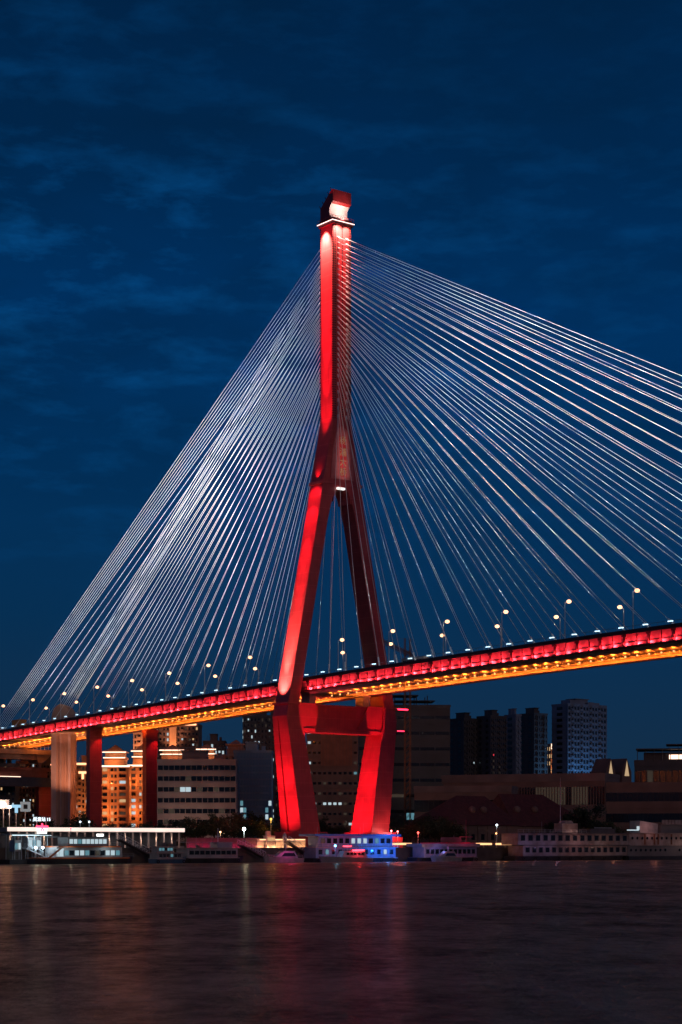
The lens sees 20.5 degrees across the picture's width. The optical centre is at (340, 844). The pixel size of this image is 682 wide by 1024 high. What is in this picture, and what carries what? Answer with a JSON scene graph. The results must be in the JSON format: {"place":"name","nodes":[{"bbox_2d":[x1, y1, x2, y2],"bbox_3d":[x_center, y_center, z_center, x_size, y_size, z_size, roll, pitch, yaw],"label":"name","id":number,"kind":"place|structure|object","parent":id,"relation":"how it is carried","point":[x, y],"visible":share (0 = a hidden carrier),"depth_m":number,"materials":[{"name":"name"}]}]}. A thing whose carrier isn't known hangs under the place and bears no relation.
{"place":"outdoors","nodes":[
{"label":"outdoors","id":0,"kind":"place"},
{"bbox_2d":[0,759,19,826],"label":"apartment block","id":1,"kind":"structure","parent":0,"point":[11,794],"depth_m":790.48,"materials":[{"name":"black"}]},
{"bbox_2d":[16,760,41,826],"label":"apartment block","id":2,"kind":"structure","parent":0,"point":[27,794],"depth_m":817.17,"materials":[{"name":"black"}]},
{"bbox_2d":[42,756,50,777],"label":"apartment block","id":3,"kind":"structure","parent":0,"point":[46,763],"depth_m":831.82,"materials":[{"name":"black"}]},
{"bbox_2d":[77,755,85,825],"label":"apartment block","id":4,"kind":"structure","parent":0,"point":[81,786],"depth_m":823.13,"materials":[{"name":"orange"}]},
{"bbox_2d":[102,745,133,827],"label":"pavilion roofed block","id":5,"kind":"structure","parent":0,"point":[116,789],"depth_m":776.94,"materials":[{"name":"stone"}]},
{"bbox_2d":[131,745,141,827],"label":"pavilion roofed block","id":6,"kind":"structure","parent":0,"point":[136,795],"depth_m":789.98,"materials":[{"name":"stone"}]},
{"bbox_2d":[159,745,184,758],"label":"pavilion roofed block","id":7,"kind":"structure","parent":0,"point":[173,752],"depth_m":806.59,"materials":[{"name":"concrete"}]},
{"bbox_2d":[157,724,202,758],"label":"apartment tower","id":8,"kind":"structure","parent":0,"point":[187,737],"depth_m":912.17,"materials":[{"name":"black"}]},
{"bbox_2d":[160,727,197,756],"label":"windows","id":9,"kind":"structure","parent":8,"relation":"in","point":[178,727],"depth_m":912.22,"materials":[{"name":"black"}]},
{"bbox_2d":[157,748,238,847],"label":"office block","id":10,"kind":"structure","parent":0,"point":[191,784],"depth_m":708.12,"materials":[{"name":"tile"}]},
{"bbox_2d":[196,744,217,758],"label":"pavilion roofed block","id":11,"kind":"structure","parent":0,"point":[210,749],"depth_m":822.86,"materials":[{"name":"concrete"}]},
{"bbox_2d":[203,734,226,754],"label":"apartment block","id":12,"kind":"structure","parent":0,"point":[213,742],"depth_m":947.72,"materials":[{"name":"black concrete"}]},
{"bbox_2d":[222,740,245,758],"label":"pavilion roofed block","id":13,"kind":"structure","parent":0,"point":[235,745],"depth_m":793.74,"materials":[{"name":"black concrete"}]},
{"bbox_2d":[233,742,273,838],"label":"office block","id":14,"kind":"structure","parent":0,"point":[255,779],"depth_m":744.96,"materials":[{"name":"blue glass"}]},
{"bbox_2d":[238,808,270,838],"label":"windows","id":15,"kind":"structure","parent":14,"relation":"in","point":[255,810],"depth_m":744.89,"materials":[{"name":"blue glass"}]},
{"bbox_2d":[242,712,280,831],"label":"apartment tower","id":16,"kind":"structure","parent":0,"point":[258,728],"depth_m":920.75,"materials":[{"name":"black"}]},
{"bbox_2d":[244,724,280,827],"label":"windows","id":17,"kind":"structure","parent":16,"relation":"in","point":[251,724],"depth_m":920.72,"materials":[{"name":"black glass"}]},
{"bbox_2d":[306,733,357,831],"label":"office tower","id":18,"kind":"structure","parent":0,"point":[333,761],"depth_m":791.72,"materials":[{"name":"black"}]},
{"bbox_2d":[318,792,356,824],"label":"windows","id":19,"kind":"structure","parent":18,"relation":"in","point":[329,793],"depth_m":791.58,"materials":[{"name":"black glass"}]},
{"bbox_2d":[0,860,681,1023],"bbox_3d":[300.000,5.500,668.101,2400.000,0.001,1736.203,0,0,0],"label":"river water","id":20,"kind":"structure","parent":0,"point":[522,942],"depth_m":105.21,"materials":[{"name":"black liquid"}]},
{"bbox_2d":[0,834,51,863],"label":"landing pontoon","id":21,"kind":"object","parent":20,"relation":"on","point":[32,843],"visible":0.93,"depth_m":533.72,"materials":[{"name":"paint"}]},
{"bbox_2d":[25,828,133,863],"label":"ferry","id":22,"kind":"object","parent":20,"relation":"on","point":[81,850],"visible":0.99,"depth_m":537.80,"materials":[{"name":"paint"}]},
{"bbox_2d":[116,834,149,856],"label":"gangway","id":23,"kind":"object","parent":20,"relation":"on","point":[123,841],"visible":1,"depth_m":559.70,"materials":[{"name":"grey paint"}]},
{"bbox_2d":[148,843,210,862],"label":"launch","id":24,"kind":"object","parent":20,"relation":"on","point":[163,853],"visible":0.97,"depth_m":557.82,"materials":[{"name":"blue paint"}]},
{"bbox_2d":[176,836,242,862],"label":"house barge","id":25,"kind":"object","parent":20,"relation":"on","point":[220,852],"visible":0.95,"depth_m":570.41,"materials":[{"name":"paint"}]},
{"bbox_2d":[237,840,265,857],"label":"gangway","id":26,"kind":"object","parent":20,"relation":"on","point":[251,851],"visible":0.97,"depth_m":585.14,"materials":[{"name":"grey paint"}]},
{"bbox_2d":[263,844,303,862],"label":"motor boat","id":27,"kind":"object","parent":20,"relation":"on","point":[285,856],"visible":0.86,"depth_m":579.50,"materials":[{"name":"white paint"}]},
{"bbox_2d":[319,845,372,862],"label":"patrol boat","id":28,"kind":"object","parent":20,"relation":"on","point":[351,855],"visible":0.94,"depth_m":591.07,"materials":[{"name":"grey paint"}]},
{"bbox_2d":[299,824,400,861],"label":"station barge","id":29,"kind":"object","parent":20,"relation":"on","point":[377,847],"visible":0.69,"depth_m":600.55,"materials":[{"name":"white painted metal"},{"name":"pale blue paint"},{"name":"dark paint"}]},
{"bbox_2d":[283,836,305,854],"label":"gangway","id":30,"kind":"object","parent":29,"relation":"attached to","point":[295,847],"visible":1,"depth_m":595.50,"materials":[{"name":"grey paint"}]},
{"bbox_2d":[406,836,479,861],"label":"pontoon office","id":31,"kind":"structure","parent":20,"relation":"on","point":[423,852],"depth_m":625.51,"materials":[{"name":"paint"}]},
{"bbox_2d":[430,849,461,861],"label":"motor boat","id":32,"kind":"object","parent":20,"relation":"on","point":[447,856],"visible":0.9,"depth_m":619.74,"materials":[{"name":"white paint"}]},
{"bbox_2d":[501,789,631,860],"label":"houseboat","id":33,"kind":"object","parent":20,"relation":"on","point":[565,841],"visible":0.99,"depth_m":659.17,"materials":[{"name":"paint"}]},
{"bbox_2d":[623,820,681,859],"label":"accommodation ship","id":34,"kind":"object","parent":20,"relation":"on","point":[653,841],"visible":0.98,"depth_m":685.52,"materials":[{"name":"paint"}]},
{"bbox_2d":[0,0,681,781],"label":"sky","id":35,"kind":"structure","parent":0,"point":[167,167],"materials":[{"name":"blue"}]},
{"bbox_2d":[358,695,450,847],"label":"office tower","id":36,"kind":"structure","parent":0,"point":[430,744],"depth_m":825.73,"materials":[{"name":"black"}]},
{"bbox_2d":[404,796,522,847],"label":"tiled shed","id":37,"kind":"structure","parent":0,"point":[478,818],"depth_m":721.68,"materials":[{"name":"red tile"}]},
{"bbox_2d":[450,712,476,774],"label":"apartment tower","id":38,"kind":"structure","parent":0,"point":[463,743],"depth_m":1117.38,"materials":[{"name":"black concrete"}]},
{"bbox_2d":[451,721,460,774],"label":"windows","id":39,"kind":"structure","parent":38,"relation":"in","point":[459,722],"depth_m":1117.13,"materials":[{"name":"black glass"}]},
{"bbox_2d":[414,786,517,818],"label":"warehouse","id":40,"kind":"structure","parent":0,"point":[427,798],"depth_m":773.00,"materials":[{"name":"brown concrete"}]},
{"bbox_2d":[414,800,418,811],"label":"window","id":41,"kind":"structure","parent":40,"relation":"in","point":[416,802],"depth_m":775.32,"materials":[{"name":"black glass"}]},
{"bbox_2d":[419,800,423,811],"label":"window","id":42,"kind":"structure","parent":40,"relation":"in","point":[421,802],"depth_m":774.94,"materials":[{"name":"black glass"}]},
{"bbox_2d":[424,800,428,811],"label":"window","id":43,"kind":"structure","parent":40,"relation":"in","point":[426,802],"depth_m":774.38,"materials":[{"name":"black glass"}]},
{"bbox_2d":[476,709,507,774],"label":"apartment tower","id":44,"kind":"structure","parent":0,"point":[492,746],"depth_m":1114.67,"materials":[{"name":"black concrete"}]},
{"bbox_2d":[479,719,487,774],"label":"windows","id":45,"kind":"structure","parent":44,"relation":"in","point":[480,720],"depth_m":1116.85,"materials":[{"name":"black glass"}]},
{"bbox_2d":[504,708,521,773],"bbox_3d":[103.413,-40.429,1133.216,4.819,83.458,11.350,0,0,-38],"label":"apartment tower","id":46,"kind":"structure","parent":0,"point":[513,742],"depth_m":1130.42,"materials":[{"name":"concrete"}]},
{"bbox_2d":[441,773,619,824],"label":"exhibition hall","id":47,"kind":"structure","parent":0,"point":[588,790],"depth_m":806.57,"materials":[{"name":"brown concrete"}]},
{"bbox_2d":[521,707,547,773],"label":"apartment tower","id":48,"kind":"structure","parent":0,"point":[534,738],"depth_m":1172.82,"materials":[{"name":"black"}]},
{"bbox_2d":[521,716,531,773],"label":"windows","id":49,"kind":"structure","parent":48,"relation":"in","point":[530,717],"depth_m":1174.03,"materials":[{"name":"black glass"}]},
{"bbox_2d":[547,744,551,773],"bbox_3d":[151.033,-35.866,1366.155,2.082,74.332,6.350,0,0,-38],"label":"apartment tower","id":50,"kind":"structure","parent":0,"point":[549,758],"depth_m":1365.03,"materials":[{"name":"beige concrete"}]},
{"bbox_2d":[551,698,606,773],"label":"apartment tower","id":51,"kind":"structure","parent":0,"point":[579,735],"depth_m":1180.33,"materials":[{"name":"blue-grey painted concrete"},{"name":"dark window glass"}]},
{"bbox_2d":[557,707,605,772],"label":"windows","id":52,"kind":"structure","parent":51,"relation":"in","point":[558,708],"depth_m":1178.77,"materials":[{"name":"black"}]},
{"bbox_2d":[606,782,681,832],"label":"warehouse","id":53,"kind":"structure","parent":0,"point":[651,802],"depth_m":796.85,"materials":[{"name":"black"}]},
{"bbox_2d":[634,744,681,781],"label":"terraced building","id":54,"kind":"structure","parent":0,"point":[660,765],"depth_m":942.05,"materials":[{"name":"black concrete"}]},
{"bbox_2d":[635,771,639,781],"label":"window","id":55,"kind":"structure","parent":54,"relation":"in","point":[637,773],"depth_m":943.24,"materials":[{"name":"black glass"}]},
{"bbox_2d":[641,771,645,781],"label":"window","id":56,"kind":"structure","parent":54,"relation":"in","point":[643,773],"depth_m":942.78,"materials":[{"name":"black glass"}]},
{"bbox_2d":[647,771,652,781],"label":"window","id":57,"kind":"structure","parent":54,"relation":"in","point":[649,773],"depth_m":942.09,"materials":[{"name":"black glass"}]},
{"bbox_2d":[654,771,658,781],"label":"window","id":58,"kind":"structure","parent":54,"relation":"in","point":[656,773],"depth_m":941.63,"materials":[{"name":"black glass"}]},
{"bbox_2d":[660,771,664,781],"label":"window","id":59,"kind":"structure","parent":54,"relation":"in","point":[662,773],"depth_m":940.94,"materials":[{"name":"black glass"}]},
{"bbox_2d":[666,771,671,781],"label":"window","id":60,"kind":"structure","parent":54,"relation":"in","point":[668,773],"depth_m":940.48,"materials":[{"name":"black glass"}]},
{"bbox_2d":[673,770,677,781],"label":"window","id":61,"kind":"structure","parent":54,"relation":"in","point":[675,772],"depth_m":939.80,"materials":[{"name":"black glass"}]},
{"label":"promenade pavement","id":62,"kind":"structure","parent":0,"visible":0},
{"bbox_2d":[33,817,49,836],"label":"terminal sign","id":63,"kind":"object","parent":62,"relation":"on","point":[41,829],"visible":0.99,"depth_m":553.20,"materials":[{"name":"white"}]},
{"bbox_2d":[0,827,184,847],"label":"riverside gallery","id":64,"kind":"object","parent":62,"relation":"on","point":[147,837],"visible":0.51,"depth_m":572.01,"materials":[{"name":"concrete"}]},
{"bbox_2d":[263,831,274,847],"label":"control cabin","id":65,"kind":"object","parent":62,"relation":"on","point":[269,841],"visible":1,"depth_m":596.55,"materials":[{"name":"metal"}]},
{"label":"ground","id":66,"kind":"structure","parent":0,"visible":0},
{"bbox_2d":[0,800,8,826],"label":"floodlight mast","id":67,"kind":"object","parent":66,"relation":"on","point":[4,804],"visible":0.94,"depth_m":577.12,"materials":[{"name":"white metal"}]},
{"bbox_2d":[11,805,20,826],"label":"light sign","id":68,"kind":"object","parent":66,"relation":"on","point":[16,807],"visible":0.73,"depth_m":579.69,"materials":[{"name":"blue"}]},
{"bbox_2d":[20,802,29,826],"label":"light sign","id":69,"kind":"object","parent":66,"relation":"on","point":[25,807],"visible":0.73,"depth_m":581.45,"materials":[{"name":"black"}]},
{"bbox_2d":[0,742,50,762],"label":"approach viaduct","id":70,"kind":"object","parent":66,"relation":"on","point":[35,756],"visible":0.91,"depth_m":793.36,"materials":[{"name":"concrete"}]},
{"bbox_2d":[0,767,50,826],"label":"approach viaduct","id":71,"kind":"object","parent":66,"relation":"on","point":[38,779],"visible":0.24,"depth_m":785.70,"materials":[{"name":"black"}]},
{"bbox_2d":[35,816,54,826],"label":"tree","id":72,"kind":"object","parent":66,"relation":"on","point":[48,823],"visible":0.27,"depth_m":616.72,"materials":[{"name":"green plant"}]},
{"bbox_2d":[51,704,76,826],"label":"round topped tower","id":73,"kind":"structure","parent":66,"relation":"on","point":[63,775],"depth_m":770.40,"materials":[{"name":"concrete"}]},
{"bbox_2d":[63,811,97,827],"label":"tree","id":74,"kind":"object","parent":66,"relation":"on","point":[85,823],"visible":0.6,"depth_m":611.12,"materials":[{"name":"green plant"}]},
{"bbox_2d":[133,732,141,755],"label":"apartment tower","id":75,"kind":"structure","parent":66,"relation":"on","point":[137,739],"depth_m":895.99,"materials":[{"name":"orange concrete"}]},
{"bbox_2d":[136,819,157,827],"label":"tree","id":76,"kind":"object","parent":66,"relation":"on","point":[147,826],"visible":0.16,"depth_m":625.35,"materials":[{"name":"green plant"}]},
{"bbox_2d":[157,818,184,841],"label":"tree","id":77,"kind":"object","parent":66,"relation":"on","point":[166,826],"visible":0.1,"depth_m":636.73,"materials":[{"name":"green plant"}]},
{"bbox_2d":[172,816,194,847],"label":"tree","id":78,"kind":"object","parent":66,"relation":"on","point":[186,826],"visible":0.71,"depth_m":625.62,"materials":[{"name":"green plant"}]},
{"bbox_2d":[180,816,203,840],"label":"tree","id":79,"kind":"object","parent":66,"relation":"on","point":[190,821],"visible":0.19,"depth_m":650.46,"materials":[{"name":"green plant"}]},
{"bbox_2d":[187,820,219,837],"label":"tree","id":80,"kind":"object","parent":66,"relation":"on","point":[199,833],"visible":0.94,"depth_m":630.39,"materials":[{"name":"green plant"}]},
{"bbox_2d":[202,811,230,837],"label":"tree","id":81,"kind":"object","parent":66,"relation":"on","point":[211,817],"visible":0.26,"depth_m":646.18,"materials":[{"name":"green plant"}]},
{"bbox_2d":[185,838,256,847],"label":"parapet wall","id":82,"kind":"structure","parent":66,"relation":"on","point":[206,841],"depth_m":585.75,"materials":[{"name":"grey concrete"}]},
{"bbox_2d":[203,816,241,837],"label":"tree","id":83,"kind":"object","parent":66,"relation":"on","point":[227,830],"visible":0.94,"depth_m":630.81,"materials":[{"name":"green plant"}]},
{"bbox_2d":[218,812,255,837],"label":"tree","id":84,"kind":"object","parent":66,"relation":"on","point":[237,817],"visible":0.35,"depth_m":655.19,"materials":[{"name":"green plant"}]},
{"bbox_2d":[228,818,260,837],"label":"tree","id":85,"kind":"object","parent":66,"relation":"on","point":[243,834],"visible":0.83,"depth_m":638.16,"materials":[{"name":"green plant"}]},
{"bbox_2d":[0,847,507,862],"bbox_3d":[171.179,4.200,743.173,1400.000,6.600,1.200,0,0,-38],"label":"quay wall","id":86,"kind":"structure","parent":66,"relation":"on","point":[483,854],"depth_m":592.30,"materials":[{"name":"concrete"}]},
{"bbox_2d":[242,811,270,837],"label":"tree","id":87,"kind":"object","parent":66,"relation":"on","point":[254,817],"visible":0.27,"depth_m":660.38,"materials":[{"name":"green plant"}]},
{"bbox_2d":[247,821,275,838],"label":"tree","id":88,"kind":"object","parent":66,"relation":"on","point":[261,834],"visible":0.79,"depth_m":641.38,"materials":[{"name":"green plant"}]},
{"bbox_2d":[265,820,280,835],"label":"tree","id":89,"kind":"object","parent":66,"relation":"on","point":[276,827],"visible":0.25,"depth_m":666.67,"materials":[{"name":"green plant"}]},
{"bbox_2d":[257,839,305,847],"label":"parapet wall","id":90,"kind":"structure","parent":66,"relation":"on","point":[261,843],"depth_m":599.83,"materials":[{"name":"concrete"}]},
{"bbox_2d":[319,816,333,833],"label":"tree","id":91,"kind":"object","parent":66,"relation":"on","point":[323,826],"visible":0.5,"depth_m":684.43,"materials":[{"name":"green plant"}]},
{"bbox_2d":[0,187,681,847],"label":"cable stayed bridge","id":92,"kind":"structure","parent":66,"relation":"on","point":[294,701],"depth_m":635.95,"materials":[{"name":"red paint"}]},
{"bbox_2d":[12,719,26,727],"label":"box truck","id":93,"kind":"object","parent":92,"relation":"on","point":[21,721],"visible":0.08,"depth_m":800.52,"materials":[{"name":"paint"}]},
{"bbox_2d":[501,610,507,647],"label":"street lamp","id":94,"kind":"object","parent":92,"relation":"on","point":[505,611],"visible":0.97,"depth_m":556.54,"materials":[{"name":"grey metal"}]},
{"bbox_2d":[564,600,570,638],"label":"street lamp","id":95,"kind":"object","parent":92,"relation":"on","point":[568,601],"visible":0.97,"depth_m":535.65,"materials":[{"name":"grey metal"}]},
{"bbox_2d":[331,825,350,833],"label":"tree","id":96,"kind":"object","parent":66,"relation":"on","point":[341,829],"visible":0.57,"depth_m":689.90,"materials":[{"name":"green plant"}]},
{"bbox_2d":[384,638,412,847],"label":"tower crane","id":97,"kind":"object","parent":66,"relation":"on","point":[409,653],"visible":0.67,"depth_m":803.60,"materials":[{"name":"paint"}]},
{"bbox_2d":[389,825,408,840],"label":"tree","id":98,"kind":"object","parent":66,"relation":"on","point":[399,830],"visible":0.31,"depth_m":678.78,"materials":[{"name":"green plant"}]},
{"bbox_2d":[392,842,411,847],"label":"lit canopy","id":99,"kind":"object","parent":66,"relation":"on","point":[403,843],"visible":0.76,"depth_m":629.21,"materials":[{"name":"grey paint"}]},
{"bbox_2d":[398,822,426,843],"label":"tree","id":100,"kind":"object","parent":66,"relation":"on","point":[411,829],"visible":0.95,"depth_m":680.33,"materials":[{"name":"green plant"}]},
{"bbox_2d":[404,817,437,842],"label":"tree","id":101,"kind":"object","parent":66,"relation":"on","point":[422,836],"visible":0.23,"depth_m":693.28,"materials":[{"name":"green plant"}]},
{"bbox_2d":[447,824,468,842],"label":"tree","id":102,"kind":"object","parent":66,"relation":"on","point":[459,831],"visible":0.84,"depth_m":679.35,"materials":[{"name":"green plant"}]},
{"bbox_2d":[465,842,491,846],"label":"lit canopy","id":103,"kind":"object","parent":66,"relation":"on","point":[485,843],"visible":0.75,"depth_m":651.35,"materials":[{"name":"grey paint"}]},
{"bbox_2d":[492,794,586,832],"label":"tiled shed","id":104,"kind":"structure","parent":66,"relation":"on","point":[530,813],"depth_m":748.67,"materials":[{"name":"red tile"}]},
{"bbox_2d":[544,822,553,832],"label":"tree","id":105,"kind":"object","parent":66,"relation":"on","point":[550,825],"visible":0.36,"depth_m":743.24,"materials":[{"name":"green plant"}]},
{"bbox_2d":[559,807,587,830],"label":"tree","id":106,"kind":"object","parent":66,"relation":"on","point":[569,816],"visible":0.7,"depth_m":737.83,"materials":[{"name":"green plant"}]},
{"bbox_2d":[574,803,606,828],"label":"tree","id":107,"kind":"object","parent":66,"relation":"on","point":[597,809],"visible":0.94,"depth_m":736.97,"materials":[{"name":"green plant"}]},
{"bbox_2d":[583,819,622,831],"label":"tree","id":108,"kind":"object","parent":66,"relation":"on","point":[594,826],"visible":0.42,"depth_m":736.28,"materials":[{"name":"green plant"}]},
{"bbox_2d":[591,758,615,773],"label":"gabled house","id":109,"kind":"structure","parent":66,"relation":"on","point":[603,766],"depth_m":895.24,"materials":[{"name":"black"}]},
{"bbox_2d":[597,820,622,832],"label":"tree","id":110,"kind":"object","parent":66,"relation":"on","point":[609,826],"visible":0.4,"depth_m":731.65,"materials":[{"name":"green plant"}]},
{"bbox_2d":[611,758,630,781],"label":"gabled house","id":111,"kind":"structure","parent":66,"relation":"on","point":[622,768],"depth_m":900.62,"materials":[{"name":"black"}]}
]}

